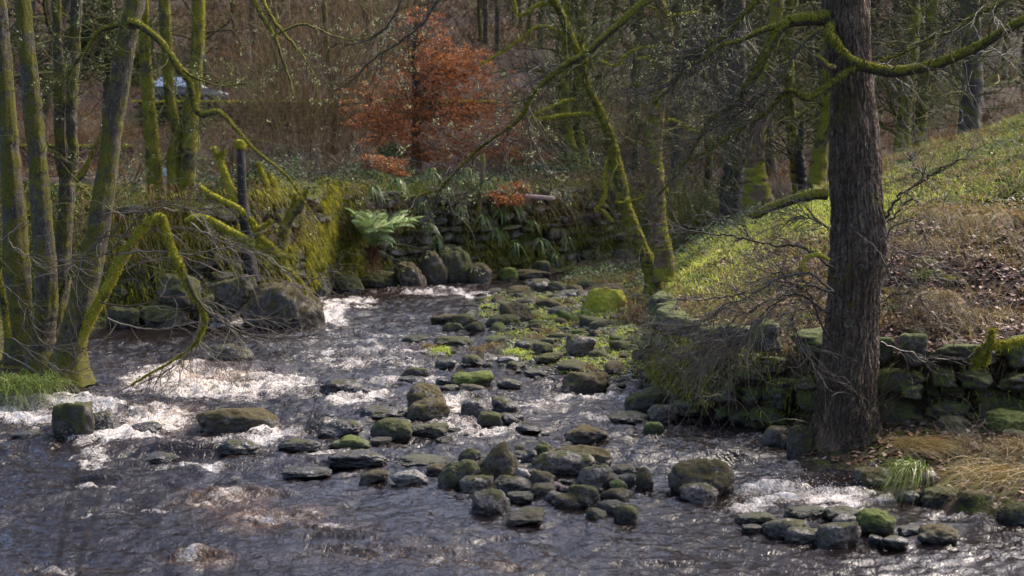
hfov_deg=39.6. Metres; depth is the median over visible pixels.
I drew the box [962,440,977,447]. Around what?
river stone
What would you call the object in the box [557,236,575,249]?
wall fern
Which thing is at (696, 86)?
woodland tree
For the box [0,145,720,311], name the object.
ivy
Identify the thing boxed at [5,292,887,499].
spray
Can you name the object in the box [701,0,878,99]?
woodland tree
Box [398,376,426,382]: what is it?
boulder
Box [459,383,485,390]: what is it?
boulder
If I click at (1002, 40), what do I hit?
woodland tree
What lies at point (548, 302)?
boulder
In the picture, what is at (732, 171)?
woodland tree
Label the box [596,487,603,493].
river stone
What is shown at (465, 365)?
river stone
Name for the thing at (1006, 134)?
grass
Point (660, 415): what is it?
boulder
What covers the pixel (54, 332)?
multi stem tree
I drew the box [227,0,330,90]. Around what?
coppiced shrub
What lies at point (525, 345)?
river stone
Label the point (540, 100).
coppiced shrub
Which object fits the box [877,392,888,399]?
river stone
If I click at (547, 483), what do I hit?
river stone
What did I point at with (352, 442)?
boulder
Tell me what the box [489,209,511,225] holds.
wall fern
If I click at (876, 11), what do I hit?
woodland tree
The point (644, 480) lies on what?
river stone
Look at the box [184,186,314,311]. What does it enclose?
fallen branch
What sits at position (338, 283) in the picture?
boulder
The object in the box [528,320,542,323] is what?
shingle stone
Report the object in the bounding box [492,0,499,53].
woodland tree
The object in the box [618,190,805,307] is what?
bramble leaves
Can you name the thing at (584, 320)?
shingle stone
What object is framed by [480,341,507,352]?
grass tuft
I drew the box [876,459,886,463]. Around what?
river stone
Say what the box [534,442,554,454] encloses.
river stone
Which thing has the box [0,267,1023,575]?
water
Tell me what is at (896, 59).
woodland tree
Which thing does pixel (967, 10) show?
woodland tree
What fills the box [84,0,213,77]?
woodland tree
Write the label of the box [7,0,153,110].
woodland tree
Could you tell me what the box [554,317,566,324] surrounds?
shingle stone
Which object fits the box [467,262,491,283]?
boulder
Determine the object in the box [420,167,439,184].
wall fern
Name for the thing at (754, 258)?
bramble
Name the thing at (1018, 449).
grass tuft
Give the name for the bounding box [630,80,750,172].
coppiced shrub
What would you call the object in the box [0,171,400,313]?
bank moss
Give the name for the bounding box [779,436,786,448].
river stone
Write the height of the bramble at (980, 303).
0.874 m
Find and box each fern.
[345,208,425,281]
[364,183,384,201]
[385,178,409,196]
[412,197,434,217]
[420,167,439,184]
[421,222,442,242]
[427,235,444,251]
[431,185,455,203]
[449,175,465,189]
[454,203,468,223]
[461,167,475,187]
[464,184,483,198]
[471,214,492,233]
[480,177,494,192]
[484,228,508,246]
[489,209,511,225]
[503,200,524,222]
[505,239,526,259]
[516,185,532,202]
[523,220,540,234]
[530,238,553,258]
[545,251,564,269]
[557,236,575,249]
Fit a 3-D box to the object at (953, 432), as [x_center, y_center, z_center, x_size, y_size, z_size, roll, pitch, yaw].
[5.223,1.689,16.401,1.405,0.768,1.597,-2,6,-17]
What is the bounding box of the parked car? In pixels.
[153,76,228,105]
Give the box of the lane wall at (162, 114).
[131,99,501,126]
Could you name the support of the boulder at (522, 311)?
on the ground at (882, 450)
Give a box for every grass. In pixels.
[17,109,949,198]
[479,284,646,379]
[558,221,740,288]
[618,111,1023,418]
[619,105,1023,417]
[623,302,1019,400]
[626,154,1021,322]
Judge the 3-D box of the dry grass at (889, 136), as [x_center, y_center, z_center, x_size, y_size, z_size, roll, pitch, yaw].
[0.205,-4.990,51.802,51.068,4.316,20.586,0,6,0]
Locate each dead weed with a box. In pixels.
[55,411,93,575]
[76,487,104,575]
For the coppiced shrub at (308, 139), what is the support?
on the ground at (882, 450)
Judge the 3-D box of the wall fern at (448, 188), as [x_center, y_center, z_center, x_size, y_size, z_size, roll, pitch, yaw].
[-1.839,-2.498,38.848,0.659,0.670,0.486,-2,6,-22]
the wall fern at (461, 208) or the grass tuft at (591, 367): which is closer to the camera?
the grass tuft at (591, 367)
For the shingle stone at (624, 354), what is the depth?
23.94 m
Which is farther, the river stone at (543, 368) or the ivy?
the ivy
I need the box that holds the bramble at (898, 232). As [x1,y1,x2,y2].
[888,210,948,241]
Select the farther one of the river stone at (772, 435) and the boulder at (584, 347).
the boulder at (584, 347)
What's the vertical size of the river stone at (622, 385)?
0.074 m
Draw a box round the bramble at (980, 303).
[944,280,1021,326]
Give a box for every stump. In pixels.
[187,122,247,202]
[232,122,286,210]
[233,139,259,281]
[257,152,291,197]
[262,172,326,249]
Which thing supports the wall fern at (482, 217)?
attached to the retaining wall at (515, 231)
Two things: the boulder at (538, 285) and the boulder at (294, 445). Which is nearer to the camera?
the boulder at (294, 445)
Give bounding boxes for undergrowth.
[6,0,1023,133]
[16,89,1010,198]
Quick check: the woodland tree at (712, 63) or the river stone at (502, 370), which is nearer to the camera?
the river stone at (502, 370)
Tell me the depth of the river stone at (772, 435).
17.54 m
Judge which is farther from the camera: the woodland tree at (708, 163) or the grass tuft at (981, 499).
the woodland tree at (708, 163)
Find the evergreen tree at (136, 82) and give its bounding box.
[44,0,161,128]
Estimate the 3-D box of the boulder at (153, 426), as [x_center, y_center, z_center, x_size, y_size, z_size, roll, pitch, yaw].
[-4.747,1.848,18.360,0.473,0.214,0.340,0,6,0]
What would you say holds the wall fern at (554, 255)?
attached to the retaining wall at (515, 231)
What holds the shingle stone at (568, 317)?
on the water
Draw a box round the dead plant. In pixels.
[600,295,647,324]
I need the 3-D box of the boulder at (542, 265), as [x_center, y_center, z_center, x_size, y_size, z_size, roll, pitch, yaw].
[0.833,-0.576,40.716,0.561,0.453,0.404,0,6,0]
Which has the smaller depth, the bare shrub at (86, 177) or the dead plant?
the dead plant
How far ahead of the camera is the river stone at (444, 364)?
23.80 m
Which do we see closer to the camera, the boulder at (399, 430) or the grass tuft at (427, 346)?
the boulder at (399, 430)
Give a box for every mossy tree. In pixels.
[81,0,289,277]
[455,0,668,296]
[555,0,773,281]
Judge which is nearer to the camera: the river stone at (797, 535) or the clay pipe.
the river stone at (797, 535)
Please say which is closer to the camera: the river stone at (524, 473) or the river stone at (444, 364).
the river stone at (524, 473)
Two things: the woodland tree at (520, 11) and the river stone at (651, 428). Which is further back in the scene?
the woodland tree at (520, 11)
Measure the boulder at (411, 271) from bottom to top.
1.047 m
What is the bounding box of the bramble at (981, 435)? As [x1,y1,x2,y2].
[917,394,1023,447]
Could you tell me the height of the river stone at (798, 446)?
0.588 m
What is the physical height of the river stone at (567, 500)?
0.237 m
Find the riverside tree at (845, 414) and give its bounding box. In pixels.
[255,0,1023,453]
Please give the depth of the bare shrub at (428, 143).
40.25 m
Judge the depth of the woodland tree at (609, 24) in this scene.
81.11 m
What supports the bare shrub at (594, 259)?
on the ground at (882, 450)
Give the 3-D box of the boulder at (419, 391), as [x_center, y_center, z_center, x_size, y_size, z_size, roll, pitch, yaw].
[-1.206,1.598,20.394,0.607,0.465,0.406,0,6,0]
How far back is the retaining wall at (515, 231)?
39.15 m
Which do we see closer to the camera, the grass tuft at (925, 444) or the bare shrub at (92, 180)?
the grass tuft at (925, 444)
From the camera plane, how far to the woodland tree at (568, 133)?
46.52 m
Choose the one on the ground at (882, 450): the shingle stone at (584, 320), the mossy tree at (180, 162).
the mossy tree at (180, 162)
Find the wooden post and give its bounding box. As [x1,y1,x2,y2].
[476,153,484,214]
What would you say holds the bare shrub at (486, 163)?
on the ground at (882, 450)
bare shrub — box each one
[19,144,78,181]
[20,109,101,193]
[66,118,210,188]
[113,265,156,307]
[139,131,229,202]
[172,263,278,296]
[197,111,323,193]
[225,134,311,178]
[234,129,377,186]
[247,117,356,218]
[255,211,329,254]
[293,188,364,226]
[320,120,382,176]
[332,140,413,176]
[404,111,458,170]
[429,88,535,172]
[432,142,537,177]
[437,138,506,177]
[502,142,571,182]
[516,139,610,179]
[526,191,595,259]
[548,133,673,194]
[560,132,682,180]
[561,175,642,233]
[564,158,645,217]
[566,239,627,270]
[576,233,676,272]
[609,231,653,270]
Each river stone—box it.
[12,430,40,438]
[352,386,370,392]
[358,469,388,485]
[369,437,391,446]
[426,463,444,475]
[435,359,456,370]
[435,379,450,385]
[435,436,452,442]
[440,384,458,391]
[447,349,456,353]
[448,427,460,432]
[458,448,480,460]
[459,475,493,492]
[461,363,470,367]
[477,411,500,428]
[482,361,492,368]
[497,356,518,362]
[498,369,511,371]
[500,413,525,425]
[506,361,519,369]
[507,491,534,503]
[514,340,531,351]
[514,368,522,373]
[514,444,525,450]
[514,450,525,455]
[516,425,541,432]
[516,468,530,479]
[519,464,527,468]
[520,450,537,463]
[523,369,544,377]
[523,496,532,501]
[525,439,539,442]
[527,467,542,473]
[529,470,553,484]
[529,484,555,497]
[531,482,554,487]
[532,341,552,353]
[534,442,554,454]
[535,366,548,370]
[540,432,549,435]
[541,338,553,344]
[543,490,561,500]
[552,482,561,491]
[554,493,579,508]
[558,479,567,484]
[559,485,568,492]
[560,441,572,445]
[567,479,574,484]
[567,484,600,507]
[576,464,610,490]
[586,507,607,518]
[588,349,607,357]
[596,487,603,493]
[597,501,619,514]
[600,487,629,501]
[602,499,626,504]
[609,472,619,480]
[609,479,627,488]
[612,464,635,474]
[613,504,639,523]
[615,383,625,387]
[618,474,627,479]
[619,377,629,380]
[621,475,634,487]
[626,489,633,497]
[635,467,653,490]
[643,422,663,434]
[734,512,775,524]
[740,524,762,533]
[761,425,788,447]
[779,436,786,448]
[784,526,817,543]
[786,423,814,457]
[823,505,859,520]
[832,513,855,521]
[856,508,896,534]
[866,461,878,466]
[867,534,882,547]
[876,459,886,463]
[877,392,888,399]
[880,535,908,550]
[897,490,919,504]
[897,525,919,536]
[901,422,913,426]
[912,416,928,422]
[913,456,925,466]
[918,470,938,486]
[918,523,960,544]
[937,414,969,431]
[945,452,963,457]
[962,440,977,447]
[978,463,994,475]
[1001,429,1023,436]
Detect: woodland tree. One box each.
[7,0,125,134]
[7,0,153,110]
[8,0,94,74]
[8,1,51,28]
[32,0,51,40]
[45,0,51,20]
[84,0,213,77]
[149,0,285,77]
[155,0,331,77]
[171,0,343,131]
[186,0,227,23]
[207,0,458,150]
[208,0,272,38]
[248,0,258,49]
[287,0,479,71]
[302,0,457,89]
[386,0,470,31]
[432,0,518,41]
[449,0,722,167]
[451,0,482,31]
[459,0,536,28]
[459,0,698,140]
[476,0,545,48]
[482,0,525,44]
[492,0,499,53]
[493,0,647,177]
[503,0,681,175]
[507,0,532,40]
[524,7,652,86]
[555,0,719,170]
[570,0,759,190]
[580,0,617,62]
[590,1,599,43]
[593,0,813,196]
[601,0,754,85]
[603,0,646,144]
[622,29,814,118]
[625,0,707,46]
[629,7,818,100]
[630,0,635,31]
[632,0,822,164]
[665,0,814,227]
[672,0,944,167]
[683,0,824,219]
[687,0,817,55]
[688,75,890,192]
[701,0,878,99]
[715,0,881,194]
[747,0,935,189]
[753,0,883,175]
[766,1,905,74]
[794,0,926,56]
[796,0,1023,143]
[796,1,817,110]
[811,0,1010,155]
[813,0,1021,147]
[870,0,958,86]
[870,0,959,39]
[871,1,983,125]
[872,0,1023,134]
[879,0,956,63]
[879,0,1018,77]
[880,2,1023,106]
[937,2,1022,45]
[981,6,1023,58]
[1000,0,1022,79]
[1008,0,1023,36]
[1015,1,1023,78]
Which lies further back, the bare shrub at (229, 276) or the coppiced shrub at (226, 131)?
the coppiced shrub at (226, 131)
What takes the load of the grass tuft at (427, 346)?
on the water
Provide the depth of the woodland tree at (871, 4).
76.66 m
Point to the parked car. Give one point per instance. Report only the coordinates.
(183, 88)
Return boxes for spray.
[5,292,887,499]
[352,153,410,177]
[485,180,531,207]
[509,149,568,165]
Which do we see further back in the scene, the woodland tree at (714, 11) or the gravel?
the woodland tree at (714, 11)
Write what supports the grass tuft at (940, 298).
on the ground at (882, 450)
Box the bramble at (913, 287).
[884,269,949,312]
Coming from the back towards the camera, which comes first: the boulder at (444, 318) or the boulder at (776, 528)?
the boulder at (444, 318)
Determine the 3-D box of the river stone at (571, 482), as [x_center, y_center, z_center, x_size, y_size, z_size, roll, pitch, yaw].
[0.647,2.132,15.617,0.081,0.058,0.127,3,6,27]
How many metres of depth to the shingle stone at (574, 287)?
35.16 m
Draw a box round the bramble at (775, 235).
[747,220,810,247]
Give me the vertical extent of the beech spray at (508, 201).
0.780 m
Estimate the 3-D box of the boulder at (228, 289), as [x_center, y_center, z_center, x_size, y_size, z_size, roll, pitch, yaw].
[-5.758,0.112,29.556,0.904,0.835,0.648,0,6,0]
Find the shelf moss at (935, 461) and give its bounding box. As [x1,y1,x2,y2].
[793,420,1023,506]
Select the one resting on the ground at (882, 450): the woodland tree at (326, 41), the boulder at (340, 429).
the woodland tree at (326, 41)
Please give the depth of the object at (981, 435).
16.38 m
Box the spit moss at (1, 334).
[0,310,188,392]
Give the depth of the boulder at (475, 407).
19.42 m
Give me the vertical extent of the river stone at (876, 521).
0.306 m
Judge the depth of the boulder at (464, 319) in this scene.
29.21 m
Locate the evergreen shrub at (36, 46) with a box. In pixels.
[7,3,114,127]
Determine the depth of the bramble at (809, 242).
23.64 m
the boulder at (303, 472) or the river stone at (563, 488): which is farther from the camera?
the boulder at (303, 472)
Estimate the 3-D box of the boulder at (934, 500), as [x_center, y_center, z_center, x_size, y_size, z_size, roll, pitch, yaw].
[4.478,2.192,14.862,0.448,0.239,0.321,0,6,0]
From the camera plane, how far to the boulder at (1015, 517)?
13.98 m
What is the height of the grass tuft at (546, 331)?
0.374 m
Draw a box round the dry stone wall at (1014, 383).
[635,291,1023,424]
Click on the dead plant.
(632, 316)
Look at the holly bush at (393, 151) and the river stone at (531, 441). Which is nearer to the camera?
the river stone at (531, 441)
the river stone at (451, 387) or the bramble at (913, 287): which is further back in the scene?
the river stone at (451, 387)
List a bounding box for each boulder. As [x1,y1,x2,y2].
[51,401,94,438]
[93,411,119,430]
[106,306,140,327]
[131,421,161,432]
[139,301,188,328]
[140,451,179,463]
[157,273,201,312]
[189,294,239,324]
[196,407,281,435]
[210,343,253,361]
[213,274,256,313]
[217,438,259,456]
[239,282,324,327]
[277,438,320,453]
[281,466,331,479]
[308,274,332,296]
[317,419,363,438]
[319,378,362,394]
[327,449,389,468]
[328,434,370,449]
[329,274,364,293]
[354,405,408,418]
[361,270,399,287]
[370,417,412,443]
[390,469,428,486]
[394,261,426,286]
[396,454,450,465]
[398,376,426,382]
[401,335,429,342]
[401,367,429,376]
[406,382,445,407]
[407,397,449,420]
[412,422,448,437]
[416,250,447,284]
[430,314,455,323]
[434,336,472,346]
[437,459,479,488]
[439,246,471,283]
[442,323,462,331]
[451,370,493,386]
[452,314,474,325]
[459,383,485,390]
[460,398,490,417]
[462,354,484,366]
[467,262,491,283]
[469,488,510,514]
[477,441,518,481]
[485,314,521,326]
[491,396,520,412]
[494,475,532,494]
[496,378,522,389]
[497,267,518,279]
[499,302,532,321]
[501,506,545,525]
[506,285,534,293]
[517,269,551,278]
[523,278,543,284]
[526,278,549,291]
[531,260,550,271]
[531,450,595,476]
[534,298,560,307]
[535,352,562,364]
[547,281,564,291]
[550,258,561,267]
[555,444,613,466]
[556,290,576,297]
[561,372,609,393]
[564,424,608,444]
[566,335,595,355]
[581,287,627,315]
[608,411,648,425]
[609,340,630,351]
[624,386,666,410]
[631,349,642,359]
[647,404,679,423]
[668,458,734,496]
[679,482,718,504]
[761,518,808,538]
[783,505,824,518]
[813,521,860,548]
[850,466,893,489]
[919,486,959,506]
[957,490,999,507]
[985,408,1023,432]
[996,502,1023,526]
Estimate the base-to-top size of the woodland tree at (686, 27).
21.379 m
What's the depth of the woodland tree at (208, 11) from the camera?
88.37 m
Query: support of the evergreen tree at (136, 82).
on the ground at (882, 450)
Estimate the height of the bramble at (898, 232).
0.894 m
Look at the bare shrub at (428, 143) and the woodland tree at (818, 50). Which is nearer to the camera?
the bare shrub at (428, 143)
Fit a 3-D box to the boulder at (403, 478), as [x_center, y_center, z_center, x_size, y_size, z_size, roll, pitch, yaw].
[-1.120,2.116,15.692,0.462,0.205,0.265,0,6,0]
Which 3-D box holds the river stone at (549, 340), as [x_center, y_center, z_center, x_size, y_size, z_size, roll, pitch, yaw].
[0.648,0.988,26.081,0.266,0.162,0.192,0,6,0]
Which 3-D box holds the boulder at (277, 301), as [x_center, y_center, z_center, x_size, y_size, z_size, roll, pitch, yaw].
[-4.736,0.543,29.353,1.748,1.315,1.163,0,6,0]
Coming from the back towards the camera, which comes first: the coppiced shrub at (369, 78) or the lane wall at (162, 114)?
the lane wall at (162, 114)
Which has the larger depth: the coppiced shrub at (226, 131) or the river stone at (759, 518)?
the coppiced shrub at (226, 131)
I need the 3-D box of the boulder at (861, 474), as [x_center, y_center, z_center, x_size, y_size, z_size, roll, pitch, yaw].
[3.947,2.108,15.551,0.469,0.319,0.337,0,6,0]
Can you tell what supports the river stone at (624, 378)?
in the water
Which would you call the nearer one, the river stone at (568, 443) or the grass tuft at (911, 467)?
the grass tuft at (911, 467)
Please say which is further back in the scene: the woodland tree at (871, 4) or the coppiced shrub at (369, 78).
the woodland tree at (871, 4)
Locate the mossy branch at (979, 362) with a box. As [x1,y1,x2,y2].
[970,327,1023,372]
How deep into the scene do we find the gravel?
26.96 m
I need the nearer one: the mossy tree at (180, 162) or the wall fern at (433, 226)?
the mossy tree at (180, 162)
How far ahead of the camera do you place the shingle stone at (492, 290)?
36.09 m
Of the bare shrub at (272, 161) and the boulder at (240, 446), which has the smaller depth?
the boulder at (240, 446)
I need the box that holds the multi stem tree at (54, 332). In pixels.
[0,0,441,398]
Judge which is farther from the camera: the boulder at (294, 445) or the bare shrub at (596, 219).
the bare shrub at (596, 219)
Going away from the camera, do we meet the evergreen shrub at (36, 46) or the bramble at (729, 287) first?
the bramble at (729, 287)
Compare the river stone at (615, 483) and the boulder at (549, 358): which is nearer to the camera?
the river stone at (615, 483)
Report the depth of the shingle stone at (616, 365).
23.00 m
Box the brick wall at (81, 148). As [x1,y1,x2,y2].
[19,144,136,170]
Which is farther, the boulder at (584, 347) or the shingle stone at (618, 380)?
the boulder at (584, 347)
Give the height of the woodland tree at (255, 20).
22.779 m
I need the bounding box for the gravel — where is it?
[475,286,646,383]
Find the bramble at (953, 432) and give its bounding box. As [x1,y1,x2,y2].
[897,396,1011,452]
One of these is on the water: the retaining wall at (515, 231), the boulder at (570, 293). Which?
the boulder at (570, 293)
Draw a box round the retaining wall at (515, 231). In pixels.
[98,186,629,309]
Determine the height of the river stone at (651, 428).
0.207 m
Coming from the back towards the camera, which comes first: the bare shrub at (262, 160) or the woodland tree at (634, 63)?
the woodland tree at (634, 63)
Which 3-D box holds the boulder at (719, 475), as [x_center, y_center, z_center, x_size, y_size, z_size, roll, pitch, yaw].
[2.035,2.090,15.325,0.722,0.534,0.515,0,6,0]
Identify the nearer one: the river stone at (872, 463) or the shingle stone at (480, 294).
the river stone at (872, 463)
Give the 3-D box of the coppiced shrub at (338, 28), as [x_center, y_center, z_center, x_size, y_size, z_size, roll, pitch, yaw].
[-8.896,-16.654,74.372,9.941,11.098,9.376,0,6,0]
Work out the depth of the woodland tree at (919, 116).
42.49 m
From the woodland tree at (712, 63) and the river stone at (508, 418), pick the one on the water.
the river stone at (508, 418)
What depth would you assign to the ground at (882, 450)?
31.86 m
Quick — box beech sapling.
[338,0,527,169]
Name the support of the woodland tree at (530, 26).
on the ground at (882, 450)
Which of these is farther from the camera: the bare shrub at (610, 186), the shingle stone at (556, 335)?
the bare shrub at (610, 186)
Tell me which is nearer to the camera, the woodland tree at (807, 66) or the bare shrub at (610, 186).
the bare shrub at (610, 186)
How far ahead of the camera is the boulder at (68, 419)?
17.89 m
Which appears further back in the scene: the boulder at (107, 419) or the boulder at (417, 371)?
the boulder at (417, 371)
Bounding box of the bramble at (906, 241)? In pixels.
[889,222,935,251]
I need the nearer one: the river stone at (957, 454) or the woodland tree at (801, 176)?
the river stone at (957, 454)
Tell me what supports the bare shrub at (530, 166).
on the ground at (882, 450)
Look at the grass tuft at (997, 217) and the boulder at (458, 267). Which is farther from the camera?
the boulder at (458, 267)
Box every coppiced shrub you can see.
[17,98,101,166]
[45,90,143,165]
[199,53,279,164]
[207,0,331,166]
[213,0,429,168]
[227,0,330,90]
[249,0,423,165]
[275,0,430,147]
[302,0,397,74]
[305,0,462,137]
[335,0,472,54]
[459,69,588,165]
[491,50,616,141]
[586,68,712,161]
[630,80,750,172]
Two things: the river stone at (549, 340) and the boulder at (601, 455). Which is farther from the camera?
the river stone at (549, 340)
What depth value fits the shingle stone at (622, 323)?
27.49 m
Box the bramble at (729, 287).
[704,268,764,302]
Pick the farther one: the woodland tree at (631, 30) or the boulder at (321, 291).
the woodland tree at (631, 30)
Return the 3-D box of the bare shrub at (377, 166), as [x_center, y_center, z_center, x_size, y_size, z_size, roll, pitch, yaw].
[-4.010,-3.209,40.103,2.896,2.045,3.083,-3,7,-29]
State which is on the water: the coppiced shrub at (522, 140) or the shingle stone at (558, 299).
the shingle stone at (558, 299)
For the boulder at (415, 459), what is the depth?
16.54 m
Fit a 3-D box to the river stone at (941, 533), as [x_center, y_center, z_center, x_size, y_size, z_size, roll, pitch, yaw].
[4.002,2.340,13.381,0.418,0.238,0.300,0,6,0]
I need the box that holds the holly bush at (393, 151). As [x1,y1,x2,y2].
[374,142,412,166]
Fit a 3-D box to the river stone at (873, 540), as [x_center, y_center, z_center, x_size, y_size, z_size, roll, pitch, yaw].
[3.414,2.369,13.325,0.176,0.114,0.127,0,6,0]
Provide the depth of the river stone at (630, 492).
15.00 m
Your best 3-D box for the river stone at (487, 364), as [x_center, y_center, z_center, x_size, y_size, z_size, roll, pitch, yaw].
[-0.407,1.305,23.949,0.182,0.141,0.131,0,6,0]
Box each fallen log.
[533,163,573,172]
[603,173,665,186]
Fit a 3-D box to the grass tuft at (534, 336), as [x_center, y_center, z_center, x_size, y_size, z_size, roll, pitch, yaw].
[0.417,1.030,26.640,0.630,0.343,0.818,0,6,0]
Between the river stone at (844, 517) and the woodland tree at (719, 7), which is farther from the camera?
the woodland tree at (719, 7)
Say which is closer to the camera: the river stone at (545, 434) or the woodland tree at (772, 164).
the river stone at (545, 434)
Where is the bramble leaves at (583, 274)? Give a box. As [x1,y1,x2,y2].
[560,199,771,286]
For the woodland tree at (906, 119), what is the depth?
41.49 m
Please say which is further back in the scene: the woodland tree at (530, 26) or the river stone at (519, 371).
the woodland tree at (530, 26)
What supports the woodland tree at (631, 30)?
on the ground at (882, 450)
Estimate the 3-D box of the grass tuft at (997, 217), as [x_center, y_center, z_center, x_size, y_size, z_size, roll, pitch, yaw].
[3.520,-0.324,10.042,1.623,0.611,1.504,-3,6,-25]
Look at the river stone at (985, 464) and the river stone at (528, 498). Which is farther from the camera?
the river stone at (985, 464)
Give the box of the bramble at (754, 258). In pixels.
[722,242,780,282]
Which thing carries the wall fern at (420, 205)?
attached to the retaining wall at (515, 231)
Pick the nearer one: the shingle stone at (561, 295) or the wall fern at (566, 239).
the shingle stone at (561, 295)
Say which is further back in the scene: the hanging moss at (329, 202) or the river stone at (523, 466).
the hanging moss at (329, 202)
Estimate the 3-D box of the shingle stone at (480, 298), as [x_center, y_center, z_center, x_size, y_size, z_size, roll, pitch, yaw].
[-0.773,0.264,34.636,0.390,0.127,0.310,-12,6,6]
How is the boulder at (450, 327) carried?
on the water
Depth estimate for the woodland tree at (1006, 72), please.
80.81 m
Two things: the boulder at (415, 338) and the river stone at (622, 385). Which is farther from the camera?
the boulder at (415, 338)
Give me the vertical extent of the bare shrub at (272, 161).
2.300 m
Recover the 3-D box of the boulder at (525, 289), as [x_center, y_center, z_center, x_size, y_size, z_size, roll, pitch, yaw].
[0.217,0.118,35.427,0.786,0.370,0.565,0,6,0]
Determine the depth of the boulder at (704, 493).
14.81 m
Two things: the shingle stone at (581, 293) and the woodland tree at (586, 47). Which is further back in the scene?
the woodland tree at (586, 47)
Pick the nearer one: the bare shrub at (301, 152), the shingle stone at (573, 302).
the shingle stone at (573, 302)
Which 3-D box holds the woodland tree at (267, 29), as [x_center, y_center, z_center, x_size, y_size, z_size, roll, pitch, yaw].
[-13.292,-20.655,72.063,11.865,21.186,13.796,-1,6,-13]
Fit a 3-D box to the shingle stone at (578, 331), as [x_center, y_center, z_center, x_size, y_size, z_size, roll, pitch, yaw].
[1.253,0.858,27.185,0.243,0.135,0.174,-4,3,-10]
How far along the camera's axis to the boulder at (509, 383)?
21.89 m
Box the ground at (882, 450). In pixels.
[0,0,1023,516]
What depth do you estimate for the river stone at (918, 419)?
17.46 m
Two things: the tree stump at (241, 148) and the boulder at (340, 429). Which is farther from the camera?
the tree stump at (241, 148)
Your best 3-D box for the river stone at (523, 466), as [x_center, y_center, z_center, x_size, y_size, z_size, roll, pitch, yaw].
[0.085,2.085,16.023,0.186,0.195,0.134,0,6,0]
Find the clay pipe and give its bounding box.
[514,193,554,200]
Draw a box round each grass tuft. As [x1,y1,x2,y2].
[0,368,81,413]
[10,370,87,408]
[413,343,446,355]
[425,345,451,356]
[460,345,489,354]
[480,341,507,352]
[494,347,526,356]
[526,327,558,334]
[526,333,546,340]
[539,313,557,318]
[563,320,578,324]
[568,306,615,317]
[578,361,600,372]
[864,453,934,509]
[877,428,973,469]
[880,199,1023,281]
[881,285,985,342]
[886,456,1023,519]
[887,195,1017,246]
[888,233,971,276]
[915,302,1023,345]
[948,434,997,456]
[955,433,1023,473]
[966,493,996,511]
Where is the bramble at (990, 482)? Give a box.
[928,456,1023,499]
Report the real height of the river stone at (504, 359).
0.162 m
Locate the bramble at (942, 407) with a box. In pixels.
[921,382,972,423]
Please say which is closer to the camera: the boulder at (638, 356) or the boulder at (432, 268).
the boulder at (638, 356)
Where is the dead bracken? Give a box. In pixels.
[0,169,693,285]
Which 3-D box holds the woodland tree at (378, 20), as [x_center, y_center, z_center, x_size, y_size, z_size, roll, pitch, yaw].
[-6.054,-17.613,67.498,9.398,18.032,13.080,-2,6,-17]
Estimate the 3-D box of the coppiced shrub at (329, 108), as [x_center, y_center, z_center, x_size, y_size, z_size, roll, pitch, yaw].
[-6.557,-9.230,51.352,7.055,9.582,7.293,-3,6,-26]
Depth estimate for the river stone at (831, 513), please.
14.18 m
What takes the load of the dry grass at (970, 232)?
on the ground at (882, 450)
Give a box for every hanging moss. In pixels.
[101,175,701,314]
[102,184,367,316]
[642,345,1023,427]
[643,332,772,417]
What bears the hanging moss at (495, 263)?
attached to the retaining wall at (515, 231)
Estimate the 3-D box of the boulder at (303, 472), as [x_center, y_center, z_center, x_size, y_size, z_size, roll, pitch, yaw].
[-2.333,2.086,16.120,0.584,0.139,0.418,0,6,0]
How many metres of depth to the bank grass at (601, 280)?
36.82 m
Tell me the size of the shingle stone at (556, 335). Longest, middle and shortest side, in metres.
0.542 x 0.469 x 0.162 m
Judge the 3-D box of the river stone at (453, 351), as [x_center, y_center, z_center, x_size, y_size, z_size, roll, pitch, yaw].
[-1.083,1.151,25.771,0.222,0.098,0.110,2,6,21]
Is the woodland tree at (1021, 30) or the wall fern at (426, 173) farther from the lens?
the woodland tree at (1021, 30)
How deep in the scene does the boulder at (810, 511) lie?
14.28 m
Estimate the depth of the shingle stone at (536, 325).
28.17 m
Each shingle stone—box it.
[463,321,484,332]
[466,311,475,316]
[473,295,487,300]
[475,293,486,296]
[481,335,506,342]
[488,288,500,293]
[489,322,506,330]
[491,294,504,302]
[503,362,525,369]
[513,293,523,296]
[516,295,536,303]
[522,338,539,345]
[527,322,541,328]
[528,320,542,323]
[531,311,538,315]
[548,293,566,299]
[548,306,573,315]
[548,333,572,337]
[551,297,562,302]
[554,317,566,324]
[557,309,578,321]
[557,358,586,371]
[563,300,575,304]
[567,285,582,289]
[571,329,583,333]
[576,290,587,296]
[578,280,595,287]
[579,315,602,325]
[589,319,608,329]
[589,330,601,335]
[603,360,623,374]
[608,319,627,325]
[609,377,622,382]
[610,334,626,340]
[619,352,629,357]
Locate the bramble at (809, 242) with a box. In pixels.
[772,220,828,256]
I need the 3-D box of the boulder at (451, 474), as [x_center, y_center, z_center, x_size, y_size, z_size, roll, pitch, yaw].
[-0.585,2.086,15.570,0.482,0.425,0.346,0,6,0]
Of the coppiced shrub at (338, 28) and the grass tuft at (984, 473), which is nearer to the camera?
the grass tuft at (984, 473)
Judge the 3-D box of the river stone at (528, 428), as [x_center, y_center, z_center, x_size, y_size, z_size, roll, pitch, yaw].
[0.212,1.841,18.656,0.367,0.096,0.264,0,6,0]
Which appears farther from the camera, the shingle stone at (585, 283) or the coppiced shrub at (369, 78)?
the coppiced shrub at (369, 78)

